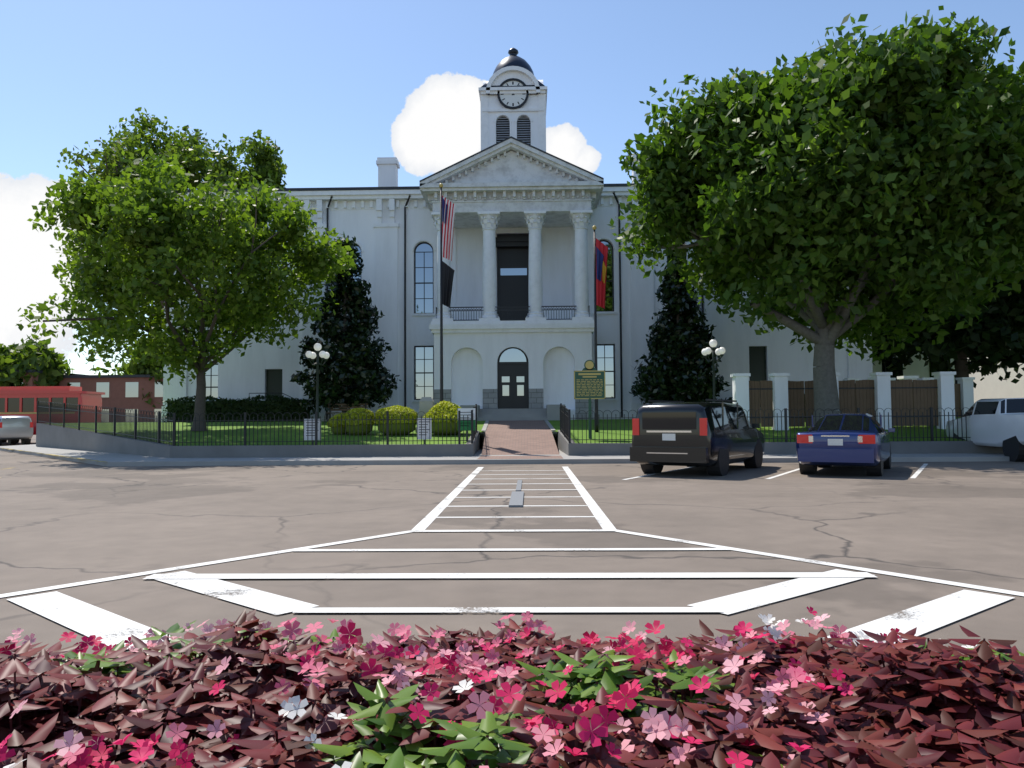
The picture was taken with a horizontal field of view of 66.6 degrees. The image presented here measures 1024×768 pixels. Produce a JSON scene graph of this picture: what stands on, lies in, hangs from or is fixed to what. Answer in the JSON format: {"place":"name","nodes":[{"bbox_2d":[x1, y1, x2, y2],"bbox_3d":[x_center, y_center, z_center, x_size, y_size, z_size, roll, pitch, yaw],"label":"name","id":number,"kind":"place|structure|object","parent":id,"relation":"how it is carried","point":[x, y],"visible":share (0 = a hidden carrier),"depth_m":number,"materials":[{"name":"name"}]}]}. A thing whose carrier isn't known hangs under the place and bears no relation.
{"place":"outdoors","nodes":[
{"label":"outdoors","id":0,"kind":"place"},
{"bbox_2d":[108,330,163,407],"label":"tree","id":1,"kind":"object","parent":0,"point":[131,367],"depth_m":101.80,"materials":[{"name":"green plant"}]},
{"bbox_2d":[56,107,255,332],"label":"tree","id":2,"kind":"object","parent":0,"point":[199,164],"depth_m":64.06,"materials":[{"name":"green plant"}]},
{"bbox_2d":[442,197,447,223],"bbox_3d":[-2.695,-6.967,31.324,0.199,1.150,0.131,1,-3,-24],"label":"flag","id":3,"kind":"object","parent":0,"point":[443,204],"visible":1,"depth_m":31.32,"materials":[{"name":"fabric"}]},
{"bbox_2d":[0,431,1009,465],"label":"pavement","id":4,"kind":"structure","parent":0,"point":[113,459],"depth_m":24.00,"materials":[{"name":"concrete"}]},
{"bbox_2d":[0,435,1023,657],"bbox_3d":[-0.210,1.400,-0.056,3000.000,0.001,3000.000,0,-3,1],"label":"ground","id":5,"kind":"structure","parent":0,"point":[62,522],"depth_m":8.96,"materials":[{"name":"grey asphalt"}]},
{"bbox_2d":[0,416,33,445],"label":"silver suv","id":6,"kind":"object","parent":5,"relation":"on","point":[13,429],"visible":0.97,"depth_m":45.21,"materials":[{"name":"silver paint"}]},
{"bbox_2d":[0,334,74,386],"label":"tree","id":7,"kind":"object","parent":5,"relation":"on","point":[31,354],"visible":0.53,"depth_m":99.39,"materials":[{"name":"green plant"}]},
{"bbox_2d":[0,370,82,385],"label":"building","id":8,"kind":"structure","parent":5,"relation":"on","point":[30,381],"depth_m":97.56,"materials":[{"name":"brick"}]},
{"bbox_2d":[0,386,104,434],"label":"trolley","id":9,"kind":"object","parent":5,"relation":"on","point":[18,400],"visible":0.49,"depth_m":49.52,"materials":[{"name":"red painted metal"},{"name":"glass"}]},
{"bbox_2d":[6,448,105,461],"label":"yellow kerb","id":10,"kind":"structure","parent":5,"relation":"on","point":[76,458],"depth_m":26.19,"materials":[{"name":"paint"}]},
{"bbox_2d":[57,375,162,421],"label":"building","id":11,"kind":"structure","parent":5,"relation":"on","point":[126,392],"depth_m":101.21,"materials":[{"name":"brick"}]},
{"bbox_2d":[0,464,1023,648],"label":"road markings","id":12,"kind":"object","parent":5,"relation":"on","point":[83,618],"visible":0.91,"depth_m":6.22,"materials":[{"name":"white paint"}]},
{"bbox_2d":[509,480,523,506],"bbox_3d":[0.117,2.030,14.827,0.220,0.035,5.200,0,-3,1],"label":"sign base","id":13,"kind":"object","parent":5,"relation":"on","point":[516,498],"visible":1,"depth_m":13.41,"materials":[{"name":"grey concrete"}]},
{"bbox_2d":[36,422,1002,457],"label":"retaining wall","id":14,"kind":"structure","parent":5,"relation":"on","point":[53,436],"depth_m":26.10,"materials":[{"name":"concrete"}]},
{"bbox_2d":[36,401,971,445],"bbox_3d":[4.027,1.091,27.636,60.117,1.894,9.827,-1,-3,14],"label":"iron fence","id":15,"kind":"object","parent":14,"relation":"on","point":[565,420],"visible":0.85,"depth_m":26.27,"materials":[{"name":"black metal"}]},
{"bbox_2d":[478,420,562,458],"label":"brick walk","id":16,"kind":"structure","parent":5,"relation":"on","point":[527,437],"depth_m":29.38,"materials":[{"name":"brick"}]},
{"bbox_2d":[481,420,554,430],"bbox_3d":[0.240,1.832,35.158,3.228,0.408,6.800,0,-3,1],"label":"walk edging","id":17,"kind":"object","parent":16,"relation":"on","point":[485,425],"visible":1,"depth_m":34.76,"materials":[{"name":"concrete"}]},
{"bbox_2d":[630,399,763,475],"bbox_3d":[4.997,1.358,20.340,2.340,1.849,5.266,-2,-3,32],"label":"suv","id":18,"kind":"object","parent":5,"relation":"on","point":[715,438],"visible":0.99,"depth_m":18.41,"materials":[{"name":"black paint"}]},
{"bbox_2d":[796,413,894,475],"bbox_3d":[8.513,1.484,19.803,2.100,1.500,4.920,-2,-3,29],"label":"sedan","id":19,"kind":"object","parent":5,"relation":"on","point":[844,439],"visible":1,"depth_m":17.95,"materials":[{"name":"blue paint"}]},
{"bbox_2d":[946,398,1023,461],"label":"van","id":20,"kind":"object","parent":5,"relation":"on","point":[998,422],"visible":0.79,"depth_m":24.12,"materials":[{"name":"white paint"}]},
{"bbox_2d":[58,417,965,445],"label":"lawn","id":21,"kind":"structure","parent":0,"point":[395,439],"depth_m":30.38,"materials":[{"name":"green plant"}]},
{"bbox_2d":[16,148,356,430],"bbox_3d":[-13.456,-3.853,33.809,13.278,11.772,12.997,-2,-3,31],"label":"tree","id":22,"kind":"object","parent":21,"relation":"on","point":[124,283],"depth_m":30.56,"materials":[{"name":"green plant"}]},
{"bbox_2d":[163,394,313,421],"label":"hedge","id":23,"kind":"object","parent":21,"relation":"on","point":[230,400],"depth_m":41.29,"materials":[{"name":"green plant"}]},
{"bbox_2d":[234,129,287,188],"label":"tree","id":24,"kind":"object","parent":21,"relation":"on","point":[266,159],"visible":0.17,"depth_m":67.95,"materials":[{"name":"green plant"}]},
{"bbox_2d":[304,419,319,444],"bbox_3d":[-6.751,1.631,26.419,0.580,0.900,0.079,0,-3,1],"label":"sign","id":25,"kind":"object","parent":21,"relation":"on","point":[308,425],"visible":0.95,"depth_m":26.39,"materials":[{"name":"grey metal"}]},
{"bbox_2d":[306,343,329,418],"bbox_3d":[-8.534,0.073,34.238,0.899,3.760,0.899,0,-3,1],"label":"lamp","id":26,"kind":"object","parent":21,"relation":"on","point":[321,354],"visible":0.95,"depth_m":34.19,"materials":[{"name":"grey"}]},
{"bbox_2d":[327,413,347,433],"bbox_3d":[-6.823,1.560,30.927,1.039,0.859,1.040,0,-3,1],"label":"shrub","id":27,"kind":"object","parent":21,"relation":"on","point":[332,422],"depth_m":30.58,"materials":[{"name":"green plant"}]},
{"bbox_2d":[289,234,400,414],"bbox_3d":[-8.568,-2.962,40.758,5.514,9.793,5.414,0,-3,1],"label":"magnolia","id":28,"kind":"object","parent":21,"relation":"on","point":[336,369],"depth_m":39.83,"materials":[{"name":"green plant"}]},
{"bbox_2d":[327,403,367,421],"bbox_3d":[-8.218,1.400,38.803,2.000,0.950,0.550,0,-3,1],"label":"bench","id":29,"kind":"object","parent":21,"relation":"on","point":[345,406],"visible":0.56,"depth_m":39.03,"materials":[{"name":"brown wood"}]},
{"bbox_2d":[342,408,376,434],"bbox_3d":[-5.992,1.456,30.631,1.426,1.066,1.383,0,-3,1],"label":"shrub","id":30,"kind":"object","parent":21,"relation":"on","point":[353,415],"depth_m":30.20,"materials":[{"name":"green plant"}]},
{"bbox_2d":[374,405,417,434],"bbox_3d":[-4.496,1.395,30.455,1.780,1.165,1.746,0,-3,1],"label":"shrub","id":31,"kind":"object","parent":21,"relation":"on","point":[401,409],"depth_m":29.92,"materials":[{"name":"green plant"}]},
{"bbox_2d":[161,66,688,421],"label":"courthouse trim","id":32,"kind":"structure","parent":21,"relation":"on","point":[379,201],"depth_m":43.68,"materials":[{"name":"white paint"}]},
{"bbox_2d":[420,138,603,228],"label":"pediment","id":33,"kind":"structure","parent":32,"relation":"on","point":[511,180],"depth_m":40.49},
{"bbox_2d":[437,228,588,312],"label":"columns","id":34,"kind":"structure","parent":32,"relation":"attached to","point":[535,288],"depth_m":40.48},
{"bbox_2d":[481,48,544,86],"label":"dome","id":35,"kind":"structure","parent":32,"relation":"on","point":[513,59],"depth_m":47.36,"materials":[{"name":"grey metal"}]},
{"bbox_2d":[500,81,525,106],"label":"clock face","id":36,"kind":"object","parent":32,"relation":"attached to","point":[515,99],"visible":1,"depth_m":46.35},
{"bbox_2d":[488,94,538,148],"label":"clock tower","id":37,"kind":"structure","parent":32,"relation":"on","point":[495,103],"depth_m":46.45,"materials":[{"name":"white paint"}]},
{"bbox_2d":[496,117,530,143],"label":"louvres","id":38,"kind":"object","parent":37,"relation":"attached to","point":[517,129],"visible":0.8,"depth_m":46.54,"materials":[{"name":"black wood"}]},
{"bbox_2d":[266,346,765,406],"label":"wing doors","id":39,"kind":"structure","parent":32,"relation":"attached to","point":[757,362],"depth_m":43.54,"materials":[{"name":"grey"}]},
{"bbox_2d":[418,418,431,443],"bbox_3d":[-2.962,1.601,26.332,0.500,0.900,0.079,0,-3,1],"label":"sign","id":40,"kind":"object","parent":21,"relation":"on","point":[423,429],"visible":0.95,"depth_m":26.30,"materials":[{"name":"grey metal"}]},
{"bbox_2d":[415,397,435,431],"bbox_3d":[-3.213,1.243,31.714,1.336,1.424,0.710,0,-3,1],"label":"monument","id":41,"kind":"object","parent":21,"relation":"on","point":[426,404],"visible":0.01,"depth_m":31.50,"materials":[{"name":"stone"}]},
{"bbox_2d":[439,183,442,401],"bbox_3d":[-2.826,-3.071,31.237,0.180,10.060,0.171,0,-3,1],"label":"flagpole","id":42,"kind":"object","parent":21,"relation":"on","point":[441,342],"visible":0.91,"depth_m":31.20,"materials":[{"name":"grey metal"}]},
{"bbox_2d":[442,261,454,307],"bbox_3d":[-2.544,-3.994,31.226,0.500,1.900,0.156,0,-3,1],"label":"flag","id":43,"kind":"object","parent":42,"relation":"attached to","point":[447,276],"visible":1,"depth_m":31.23,"materials":[{"name":"black fabric"}]},
{"bbox_2d":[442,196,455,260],"bbox_3d":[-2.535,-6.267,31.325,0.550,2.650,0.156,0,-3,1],"label":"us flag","id":44,"kind":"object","parent":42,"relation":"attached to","point":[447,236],"visible":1,"depth_m":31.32,"materials":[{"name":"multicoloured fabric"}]},
{"bbox_2d":[423,400,461,434],"bbox_3d":[-2.543,1.289,30.351,1.920,1.352,1.819,0,-3,1],"label":"shrub","id":45,"kind":"object","parent":21,"relation":"on","point":[445,406],"depth_m":29.71,"materials":[{"name":"green plant"}]},
{"bbox_2d":[458,408,475,441],"bbox_3d":[-1.582,1.428,27.229,0.620,1.160,0.079,0,-3,1],"label":"sign","id":46,"kind":"object","parent":21,"relation":"on","point":[465,412],"visible":0.81,"depth_m":27.20,"materials":[{"name":"grey metal"}]},
{"bbox_2d":[460,404,564,420],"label":"steps","id":47,"kind":"structure","parent":21,"relation":"on","point":[550,412],"depth_m":38.86,"materials":[{"name":"concrete"}]},
{"bbox_2d":[433,389,592,419],"bbox_3d":[0.059,1.045,39.994,8.180,1.600,0.055,0,-3,1],"label":"stone base","id":48,"kind":"object","parent":21,"relation":"on","point":[536,398],"visible":0.52,"depth_m":39.97,"materials":[{"name":"grey stone"}]},
{"bbox_2d":[434,332,591,419],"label":"portico wall","id":49,"kind":"structure","parent":48,"relation":"on","point":[556,360],"depth_m":40.20,"materials":[{"name":"white paint"}]},
{"bbox_2d":[187,78,847,418],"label":"courthouse","id":50,"kind":"structure","parent":21,"relation":"on","point":[243,377],"depth_m":43.85,"materials":[{"name":"white paint"}]},
{"bbox_2d":[163,71,872,405],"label":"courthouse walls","id":51,"kind":"structure","parent":21,"relation":"on","point":[386,285],"depth_m":43.66,"materials":[{"name":"white paint"}]},
{"bbox_2d":[186,136,642,192],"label":"roof","id":52,"kind":"structure","parent":51,"relation":"on","point":[389,188],"depth_m":43.55,"materials":[{"name":"black metal"}]},
{"bbox_2d":[574,360,605,438],"bbox_3d":[2.788,0.545,27.945,1.120,2.830,0.114,0,-3,1],"label":"historical marker","id":53,"kind":"object","parent":21,"relation":"on","point":[589,381],"visible":0.99,"depth_m":27.94,"materials":[{"name":"green metal"}]},
{"bbox_2d":[592,225,598,431],"bbox_3d":[3.328,-2.221,31.057,0.180,8.260,0.171,0,-3,1],"label":"flagpole","id":54,"kind":"object","parent":21,"relation":"on","point":[594,227],"visible":0.94,"depth_m":31.03,"materials":[{"name":"grey metal"}]},
{"bbox_2d":[596,239,607,308],"bbox_3d":[3.603,-4.418,31.089,0.491,2.850,0.146,0,-3,-10],"label":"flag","id":55,"kind":"object","parent":54,"relation":"attached to","point":[601,285],"visible":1,"depth_m":31.09,"materials":[{"name":"red fabric"}]},
{"bbox_2d":[596,247,603,280],"bbox_3d":[3.518,-4.769,31.073,0.283,1.450,0.138,0,-3,-18],"label":"flag","id":56,"kind":"object","parent":55,"relation":"attached to","point":[599,258],"visible":1,"depth_m":31.08,"materials":[{"name":"blue fabric"}]},
{"bbox_2d":[602,261,605,282],"bbox_3d":[3.678,-4.471,31.049,0.137,1.050,0.126,1,-3,-30],"label":"flag","id":57,"kind":"object","parent":55,"relation":"attached to","point":[603,272],"visible":1,"depth_m":31.04,"materials":[{"name":"yellow fabric"}]},
{"bbox_2d":[629,259,730,403],"bbox_3d":[8.496,-2.377,40.325,5.250,8.348,5.612,0,-3,1],"label":"magnolia","id":58,"kind":"object","parent":21,"relation":"on","point":[660,377],"depth_m":39.27,"materials":[{"name":"green plant"}]},
{"bbox_2d":[701,339,724,401],"bbox_3d":[8.761,-0.065,33.840,0.899,3.760,0.899,0,-3,1],"label":"lamp","id":59,"kind":"object","parent":21,"relation":"on","point":[706,352],"visible":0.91,"depth_m":33.80,"materials":[{"name":"grey"}]},
{"bbox_2d":[709,397,732,402],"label":"hedge","id":60,"kind":"object","parent":21,"relation":"on","point":[730,398],"depth_m":40.94,"materials":[{"name":"green plant"}]},
{"bbox_2d":[606,5,1023,427],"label":"tree","id":61,"kind":"object","parent":21,"relation":"on","point":[944,159],"depth_m":26.48,"materials":[{"name":"green plant"}]},
{"bbox_2d":[730,372,974,429],"bbox_3d":[16.886,0.828,35.141,6.924,2.664,16.892,-3,-3,43],"label":"enclosure","id":62,"kind":"object","parent":21,"relation":"on","point":[940,391],"visible":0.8,"depth_m":31.24,"materials":[{"name":"brown wood"}]},
{"bbox_2d":[872,353,954,383],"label":"annex","id":63,"kind":"object","parent":21,"relation":"on","point":[916,367],"depth_m":55.44,"materials":[{"name":"grey paint"}]},
{"bbox_2d":[849,247,1023,387],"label":"tree","id":64,"kind":"object","parent":21,"relation":"on","point":[995,335],"depth_m":42.59,"materials":[{"name":"green plant"}]},
{"bbox_2d":[0,0,1023,374],"label":"sky","id":65,"kind":"structure","parent":0,"point":[340,86],"materials":[{"name":"blue"}]},
{"bbox_2d":[0,609,1023,767],"bbox_3d":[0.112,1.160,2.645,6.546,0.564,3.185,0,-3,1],"label":"bed","id":66,"kind":"object","parent":0,"point":[990,721],"depth_m":2.68,"materials":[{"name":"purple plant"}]},
{"bbox_2d":[27,611,806,695],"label":"bed flowers","id":67,"kind":"object","parent":66,"relation":"on","point":[401,631],"visible":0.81,"depth_m":3.05,"materials":[{"name":"pink plant"}]},
{"bbox_2d":[9,618,829,766],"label":"bed flowers","id":68,"kind":"object","parent":66,"relation":"on","point":[657,725],"visible":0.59,"depth_m":2.42,"materials":[{"name":"pink plant"}]},
{"bbox_2d":[0,606,918,767],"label":"bed flowers","id":69,"kind":"object","parent":66,"relation":"on","point":[143,752],"visible":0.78,"depth_m":2.38,"materials":[{"name":"pink plant"}]},
{"bbox_2d":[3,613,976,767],"bbox_3d":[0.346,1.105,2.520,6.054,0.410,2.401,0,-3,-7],"label":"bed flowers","id":70,"kind":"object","parent":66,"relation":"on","point":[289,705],"visible":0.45,"depth_m":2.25,"materials":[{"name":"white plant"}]},
{"bbox_2d":[44,620,1023,767],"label":"green leaves","id":71,"kind":"object","parent":66,"relation":"on","point":[474,744],"visible":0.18,"depth_m":2.36,"materials":[{"name":"green plant"}]},
{"bbox_2d":[967,357,1023,402],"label":"building","id":72,"kind":"structure","parent":0,"point":[990,386],"depth_m":76.23,"materials":[{"name":"grey paint"}]}
]}

